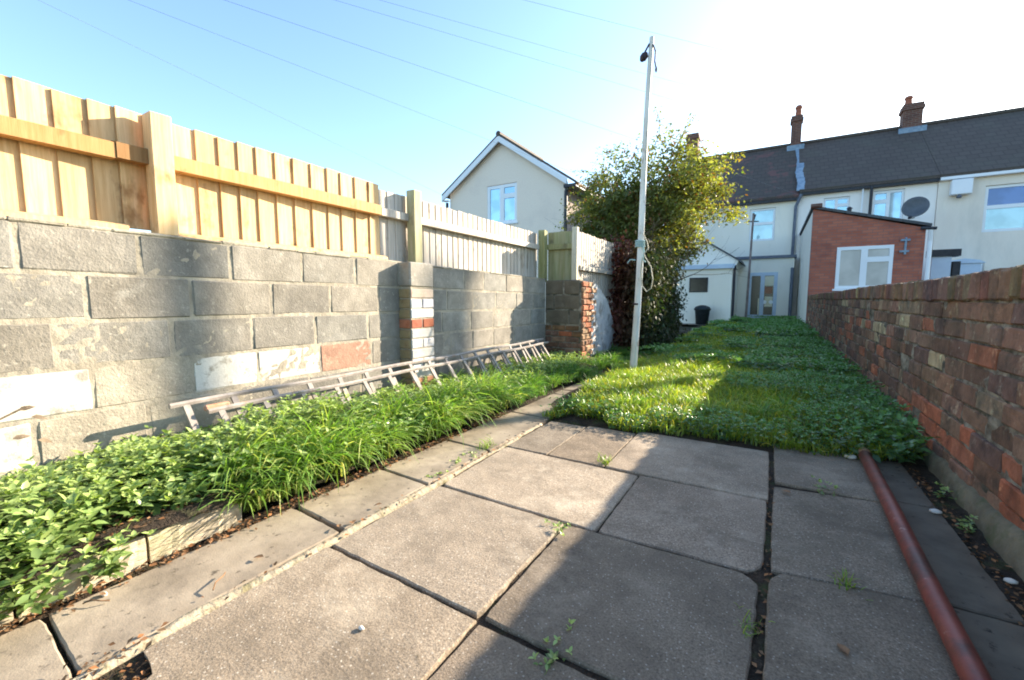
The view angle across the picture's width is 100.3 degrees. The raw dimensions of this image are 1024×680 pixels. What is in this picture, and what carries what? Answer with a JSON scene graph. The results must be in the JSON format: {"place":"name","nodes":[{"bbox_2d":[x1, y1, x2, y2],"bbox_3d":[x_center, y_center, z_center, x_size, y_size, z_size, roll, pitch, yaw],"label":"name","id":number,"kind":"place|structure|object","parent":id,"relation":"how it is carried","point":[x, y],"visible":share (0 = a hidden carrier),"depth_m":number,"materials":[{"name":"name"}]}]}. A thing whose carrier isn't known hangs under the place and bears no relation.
{"place":"outdoors","nodes":[
{"label":"outdoors","id":0,"kind":"place"},
{"bbox_2d":[0,346,620,589],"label":"bed soil","id":1,"kind":"structure","parent":0,"point":[174,516],"depth_m":1.58,"materials":[{"name":"brown soil"}]},
{"bbox_2d":[0,349,593,620],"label":"nettle patch","id":2,"kind":"object","parent":1,"relation":"on","point":[75,492],"visible":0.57,"depth_m":1.66,"materials":[{"name":"green plant"}]},
{"bbox_2d":[0,405,52,442],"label":"dry sprig","id":3,"kind":"object","parent":2,"relation":"on","point":[36,416],"visible":1,"depth_m":1.56,"materials":[{"name":"beige plant"}]},
{"bbox_2d":[168,338,550,451],"bbox_3d":[-0.506,0.354,3.776,0.313,0.422,4.075,3,6,31],"label":"extension ladder","id":4,"kind":"object","parent":1,"relation":"on","point":[220,408],"visible":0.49,"depth_m":2.91,"materials":[{"name":"aluminium"}]},
{"bbox_2d":[398,262,434,391],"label":"brick pillar","id":5,"kind":"structure","parent":1,"relation":"on","point":[416,305],"depth_m":3.58,"materials":[{"name":"brick"}]},
{"bbox_2d":[578,232,620,317],"bbox_3d":[1.325,-0.632,6.641,0.200,1.846,1.898,3,6,31],"label":"fence","id":6,"kind":"object","parent":1,"relation":"on","point":[595,261],"visible":0.56,"depth_m":6.43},
{"bbox_2d":[13,324,698,614],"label":"ground","id":7,"kind":"structure","parent":0,"point":[317,486],"depth_m":2.39,"materials":[{"name":"green plant"}]},
{"bbox_2d":[0,215,546,481],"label":"block wall","id":8,"kind":"structure","parent":7,"relation":"on","point":[108,335],"depth_m":2.25,"materials":[{"name":"concrete"}]},
{"bbox_2d":[0,74,387,259],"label":"timber fence","id":9,"kind":"object","parent":8,"relation":"on","point":[67,158],"visible":0.94,"depth_m":2.17,"materials":[{"name":"beige wood"}]},
{"bbox_2d":[378,189,546,281],"bbox_3d":[-0.314,-1.038,4.705,0.146,0.707,2.876,3,6,31],"label":"weathered fence","id":10,"kind":"object","parent":8,"relation":"on","point":[413,226],"visible":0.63,"depth_m":4.33,"materials":[{"name":"grey wood"}]},
{"bbox_2d":[0,409,1023,679],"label":"patio bedding","id":11,"kind":"object","parent":7,"relation":"on","point":[958,511],"visible":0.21,"depth_m":1.50,"materials":[{"name":"soil"}]},
{"bbox_2d":[0,589,13,630],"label":"timber edging","id":12,"kind":"object","parent":11,"relation":"on","point":[7,620],"visible":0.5,"depth_m":1.22,"materials":[{"name":"beige wood"}]},
{"bbox_2d":[12,533,147,621],"bbox_3d":[-1.396,0.746,1.392,0.113,0.118,0.305,3,6,31],"label":"timber edging","id":13,"kind":"object","parent":11,"relation":"on","point":[135,560],"visible":0.34,"depth_m":1.37,"materials":[{"name":"beige wood"}]},
{"bbox_2d":[141,499,241,562],"bbox_3d":[-1.244,0.719,1.670,0.107,0.118,0.310,3,6,31],"label":"timber edging","id":14,"kind":"object","parent":11,"relation":"on","point":[170,539],"visible":0.56,"depth_m":1.62,"materials":[{"name":"beige wood"}]},
{"bbox_2d":[72,424,541,679],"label":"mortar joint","id":15,"kind":"object","parent":11,"relation":"on","point":[188,618],"visible":0.72,"depth_m":1.41,"materials":[{"name":"beige concrete"}]},
{"bbox_2d":[933,482,956,499],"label":"weed","id":16,"kind":"object","parent":11,"relation":"on","point":[942,492],"visible":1,"depth_m":2.02,"materials":[{"name":"green plant"}]},
{"bbox_2d":[955,514,978,532],"bbox_3d":[1.880,0.757,1.768,0.124,0.047,0.065,-5,7,-41],"label":"weed","id":17,"kind":"object","parent":11,"relation":"on","point":[966,525],"visible":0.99,"depth_m":1.76,"materials":[{"name":"green plant"}]},
{"bbox_2d":[1003,578,1018,583],"bbox_3d":[1.641,0.792,1.406,0.036,0.014,0.020,3,6,31],"label":"pebble","id":18,"kind":"object","parent":11,"relation":"on","point":[1010,580],"visible":1,"depth_m":1.40,"materials":[{"name":"white stone"}]},
{"bbox_2d":[442,131,601,307],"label":"gabled house","id":19,"kind":"structure","parent":7,"relation":"on","point":[503,183],"depth_m":15.80,"materials":[{"name":"paint"}]},
{"bbox_2d":[39,0,428,188],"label":"overhead wire","id":20,"kind":"object","parent":19,"relation":"attached to","point":[213,84],"visible":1,"depth_m":8.85,"materials":[{"name":"grey plastic"}]},
{"bbox_2d":[487,182,517,224],"bbox_3d":[-0.376,-5.103,16.162,1.420,1.480,0.130,3,6,31],"label":"window","id":21,"kind":"structure","parent":19,"relation":"in","point":[501,199],"depth_m":16.14,"materials":[{"name":"white plastic"}]},
{"bbox_2d":[545,280,618,358],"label":"stub wall","id":22,"kind":"structure","parent":7,"relation":"on","point":[578,317],"depth_m":5.81,"materials":[{"name":"brick"}]},
{"bbox_2d":[547,226,578,279],"bbox_3d":[0.687,-1.132,5.811,0.444,0.761,0.071,3,6,31],"label":"return fence","id":23,"kind":"object","parent":22,"relation":"on","point":[563,254],"visible":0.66,"depth_m":5.81,"materials":[{"name":"green wood"}]},
{"bbox_2d":[602,229,690,353],"bbox_3d":[2.405,-0.941,8.334,1.928,2.272,4.487,3,6,26],"label":"creeper","id":24,"kind":"object","parent":7,"relation":"on","point":[658,322],"visible":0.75,"depth_m":6.83,"materials":[{"name":"green plant"}]},
{"bbox_2d":[791,95,940,315],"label":"terraced house","id":25,"kind":"structure","parent":7,"relation":"on","point":[889,172],"depth_m":16.68,"materials":[{"name":"tile"}]},
{"bbox_2d":[526,0,906,93],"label":"overhead wire","id":26,"kind":"object","parent":25,"relation":"attached to","point":[696,43],"visible":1,"depth_m":10.82,"materials":[{"name":"grey plastic"}]},
{"bbox_2d":[824,196,849,210],"bbox_3d":[12.601,-5.058,16.642,0.792,0.932,0.070,3,6,31],"label":"window","id":27,"kind":"structure","parent":25,"relation":"in","point":[841,203],"depth_m":16.57,"materials":[{"name":"white plastic"}]},
{"bbox_2d":[872,189,904,218],"bbox_3d":[13.921,-4.933,15.857,0.872,1.192,0.070,3,6,31],"label":"window","id":28,"kind":"structure","parent":25,"relation":"in","point":[888,203],"depth_m":15.81,"materials":[{"name":"white plastic"}]},
{"bbox_2d":[901,196,929,218],"bbox_3d":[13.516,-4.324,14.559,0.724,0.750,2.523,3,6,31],"label":"satellite dish","id":29,"kind":"object","parent":25,"relation":"attached to","point":[913,207],"visible":1,"depth_m":13.80,"materials":[{"name":"metal"}]},
{"bbox_2d":[807,264,1023,580],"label":"brick wall","id":30,"kind":"structure","parent":7,"relation":"on","point":[943,357],"depth_m":2.12,"materials":[{"name":"red brick"}]},
{"bbox_2d":[925,249,961,278],"bbox_3d":[12.622,-1.460,12.604,0.670,2.350,0.450,3,6,31],"label":"yard cupboard","id":31,"kind":"object","parent":7,"relation":"on","point":[942,265],"visible":0.45,"depth_m":12.38,"materials":[{"name":"white paint"}]},
{"bbox_2d":[951,258,985,274],"bbox_3d":[15.186,-1.607,14.605,1.000,2.260,0.930,3,6,31],"label":"porch","id":32,"kind":"object","parent":7,"relation":"on","point":[968,266],"visible":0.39,"depth_m":14.09,"materials":[{"name":"white paint"}]},
{"bbox_2d":[921,107,1023,271],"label":"terraced house","id":33,"kind":"structure","parent":7,"relation":"on","point":[983,221],"depth_m":14.72,"materials":[{"name":"paint"}]},
{"bbox_2d":[949,178,973,197],"bbox_3d":[15.351,-5.165,14.617,0.520,0.620,0.256,3,6,31],"label":"wall box","id":34,"kind":"object","parent":33,"relation":"attached to","point":[959,188],"visible":1,"depth_m":14.53,"materials":[{"name":"white plastic"}]},
{"bbox_2d":[981,183,1023,231],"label":"window","id":35,"kind":"structure","parent":33,"relation":"in","point":[1003,204],"depth_m":14.29,"materials":[{"name":"white plastic"}]},
{"bbox_2d":[0,381,1023,679],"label":"path","id":36,"kind":"structure","parent":0,"point":[152,601],"depth_m":1.46,"materials":[{"name":"concrete"}]},
{"bbox_2d":[82,599,109,603],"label":"twig","id":37,"kind":"object","parent":36,"relation":"on","point":[94,600],"visible":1,"depth_m":1.30,"materials":[{"name":"brown wood"}]},
{"bbox_2d":[212,572,225,589],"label":"twig","id":38,"kind":"object","parent":36,"relation":"on","point":[218,580],"visible":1,"depth_m":1.38,"materials":[{"name":"beige wood"}]},
{"bbox_2d":[476,437,496,450],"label":"grass tuft","id":39,"kind":"object","parent":36,"relation":"on","point":[487,444],"visible":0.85,"depth_m":2.67,"materials":[{"name":"green plant"}]},
{"bbox_2d":[929,509,942,513],"bbox_3d":[1.847,0.746,1.863,0.046,0.018,0.026,3,6,31],"label":"pebble","id":40,"kind":"object","parent":36,"relation":"on","point":[935,511],"visible":1,"depth_m":1.86,"materials":[{"name":"white stone"}]},
{"bbox_2d":[0,0,1023,232],"label":"sky","id":41,"kind":"structure","parent":0,"point":[959,59],"materials":[{"name":"blue"}]},
{"bbox_2d":[143,421,959,679],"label":"patio","id":42,"kind":"structure","parent":0,"point":[474,540],"depth_m":1.40,"materials":[{"name":"concrete"}]},
{"bbox_2d":[0,410,1023,679],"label":"leaf litter","id":43,"kind":"object","parent":42,"relation":"on","point":[232,528],"visible":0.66,"depth_m":1.51,"materials":[{"name":"brown plant"}]},
{"bbox_2d":[529,619,575,674],"bbox_3d":[0.123,0.820,1.148,0.103,0.044,0.198,8,10,55],"label":"weed","id":44,"kind":"object","parent":42,"relation":"on","point":[551,655],"visible":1,"depth_m":1.12,"materials":[{"name":"green plant"}]},
{"bbox_2d":[544,518,570,535],"bbox_3d":[0.200,0.763,1.737,0.137,0.043,0.104,13,14,67],"label":"weed","id":45,"kind":"object","parent":42,"relation":"on","point":[560,529],"visible":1,"depth_m":1.74,"materials":[{"name":"green plant"}]},
{"bbox_2d":[596,453,612,466],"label":"grass tuft","id":46,"kind":"object","parent":42,"relation":"on","point":[608,459],"visible":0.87,"depth_m":2.46,"materials":[{"name":"green plant"}]},
{"bbox_2d":[734,602,775,638],"bbox_3d":[0.670,0.812,1.231,0.130,0.041,0.108,-4,7,-34],"label":"grass tuft","id":47,"kind":"object","parent":42,"relation":"on","point":[746,621],"visible":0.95,"depth_m":1.22,"materials":[{"name":"green plant"}]},
{"bbox_2d":[811,474,837,495],"bbox_3d":[1.521,0.711,2.078,0.114,0.070,0.134,3,6,31],"label":"weed","id":48,"kind":"object","parent":42,"relation":"on","point":[819,486],"visible":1,"depth_m":2.08,"materials":[{"name":"green plant"}]},
{"bbox_2d":[837,643,849,653],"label":"fallen leaf","id":49,"kind":"object","parent":42,"relation":"on","point":[845,649],"visible":1,"depth_m":1.13,"materials":[{"name":"brown plant"}]},
{"bbox_2d":[828,567,872,600],"bbox_3d":[1.093,0.791,1.385,0.107,0.055,0.174,0,6,3],"label":"grass tuft","id":50,"kind":"object","parent":42,"relation":"on","point":[846,580],"visible":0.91,"depth_m":1.40,"materials":[{"name":"green plant"}]},
{"bbox_2d":[844,454,856,458],"bbox_3d":[1.982,0.681,2.502,0.065,0.025,0.037,3,6,31],"label":"pebble","id":51,"kind":"object","parent":42,"relation":"on","point":[852,456],"visible":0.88,"depth_m":2.49,"materials":[{"name":"grey stone"}]},
{"bbox_2d":[858,447,991,679],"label":"red pipe","id":52,"kind":"object","parent":42,"relation":"on","point":[966,660],"visible":0.96,"depth_m":1.30,"materials":[{"name":"red metal"}]},
{"bbox_2d":[495,314,940,471],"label":"lawn ground","id":53,"kind":"structure","parent":0,"point":[920,465],"depth_m":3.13,"materials":[{"name":"green plant"}]},
{"bbox_2d":[627,36,656,367],"bbox_3d":[1.489,-1.434,4.879,0.308,3.783,0.120,3,6,31],"label":"washing line pole","id":54,"kind":"object","parent":53,"relation":"on","point":[640,241],"visible":1,"depth_m":4.85,"materials":[{"name":"grey metal"}]},
{"bbox_2d":[537,103,753,312],"bbox_3d":[2.676,-2.195,8.837,4.108,4.600,5.168,-2,6,-22],"label":"bush","id":55,"kind":"object","parent":53,"relation":"on","point":[668,209],"visible":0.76,"depth_m":8.28,"materials":[{"name":"green plant"}]},
{"bbox_2d":[796,203,936,326],"bbox_3d":[11.087,-2.223,14.069,2.642,3.589,6.107,3,6,31],"label":"brick extension","id":56,"kind":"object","parent":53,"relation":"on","point":[842,250],"visible":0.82,"depth_m":11.67,"materials":[{"name":"brick"}]},
{"bbox_2d":[832,245,893,290],"bbox_3d":[9.538,-1.941,11.606,1.300,1.200,0.130,3,6,31],"label":"window","id":57,"kind":"structure","parent":56,"relation":"in","point":[857,266],"depth_m":11.60,"materials":[{"name":"white plastic"}]},
{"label":"far yard","id":58,"kind":"structure","parent":0,"visible":0},
{"bbox_2d":[694,305,710,324],"bbox_3d":[6.792,-0.893,15.270,0.570,0.710,0.570,3,6,31],"label":"dustbin","id":59,"kind":"object","parent":58,"relation":"on","point":[702,312],"visible":0.98,"depth_m":15.09,"materials":[{"name":"plastic"}]},
{"bbox_2d":[675,241,745,323],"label":"outhouse","id":60,"kind":"structure","parent":58,"relation":"on","point":[717,294],"depth_m":15.56,"materials":[{"name":"paint"}]},
{"bbox_2d":[689,277,707,291],"bbox_3d":[6.822,-2.012,15.630,0.630,0.530,0.070,3,6,31],"label":"window","id":61,"kind":"structure","parent":60,"relation":"in","point":[695,284],"depth_m":15.62,"materials":[{"name":"grey glass"}]},
{"bbox_2d":[666,105,804,318],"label":"terraced house","id":62,"kind":"structure","parent":58,"relation":"on","point":[772,204],"depth_m":17.89,"materials":[{"name":"paint"}]},
{"bbox_2d":[132,1,611,187],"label":"overhead wire","id":63,"kind":"object","parent":62,"relation":"attached to","point":[330,78],"visible":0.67,"depth_m":8.74,"materials":[{"name":"grey plastic"}]},
{"bbox_2d":[225,0,765,183],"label":"overhead wire","id":64,"kind":"object","parent":62,"relation":"attached to","point":[438,72],"visible":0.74,"depth_m":8.37,"materials":[{"name":"grey plastic"}]},
{"bbox_2d":[336,0,793,135],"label":"overhead wire","id":65,"kind":"object","parent":62,"relation":"attached to","point":[536,59],"visible":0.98,"depth_m":10.28,"materials":[{"name":"grey plastic"}]},
{"bbox_2d":[381,0,793,112],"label":"overhead wire","id":66,"kind":"object","parent":62,"relation":"attached to","point":[556,49],"visible":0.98,"depth_m":10.54,"materials":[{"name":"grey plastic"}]},
{"bbox_2d":[749,207,775,241],"bbox_3d":[10.493,-4.826,17.937,0.912,1.322,0.070,3,6,31],"label":"window","id":67,"kind":"structure","parent":62,"relation":"in","point":[763,230],"depth_m":17.90,"materials":[{"name":"white plastic"}]},
{"bbox_2d":[747,272,777,317],"bbox_3d":[10.060,-1.778,17.214,1.020,1.860,0.070,3,6,31],"label":"garden door","id":68,"kind":"structure","parent":62,"relation":"in","point":[757,286],"depth_m":17.21,"materials":[{"name":"blue paint"}]},
{"bbox_2d":[745,213,758,316],"bbox_3d":[8.705,-2.576,15.594,0.362,4.001,0.083,3,6,31],"label":"slim post","id":69,"kind":"object","parent":58,"relation":"on","point":[749,266],"visible":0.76,"depth_m":15.56,"materials":[{"name":"metal"}]}
]}

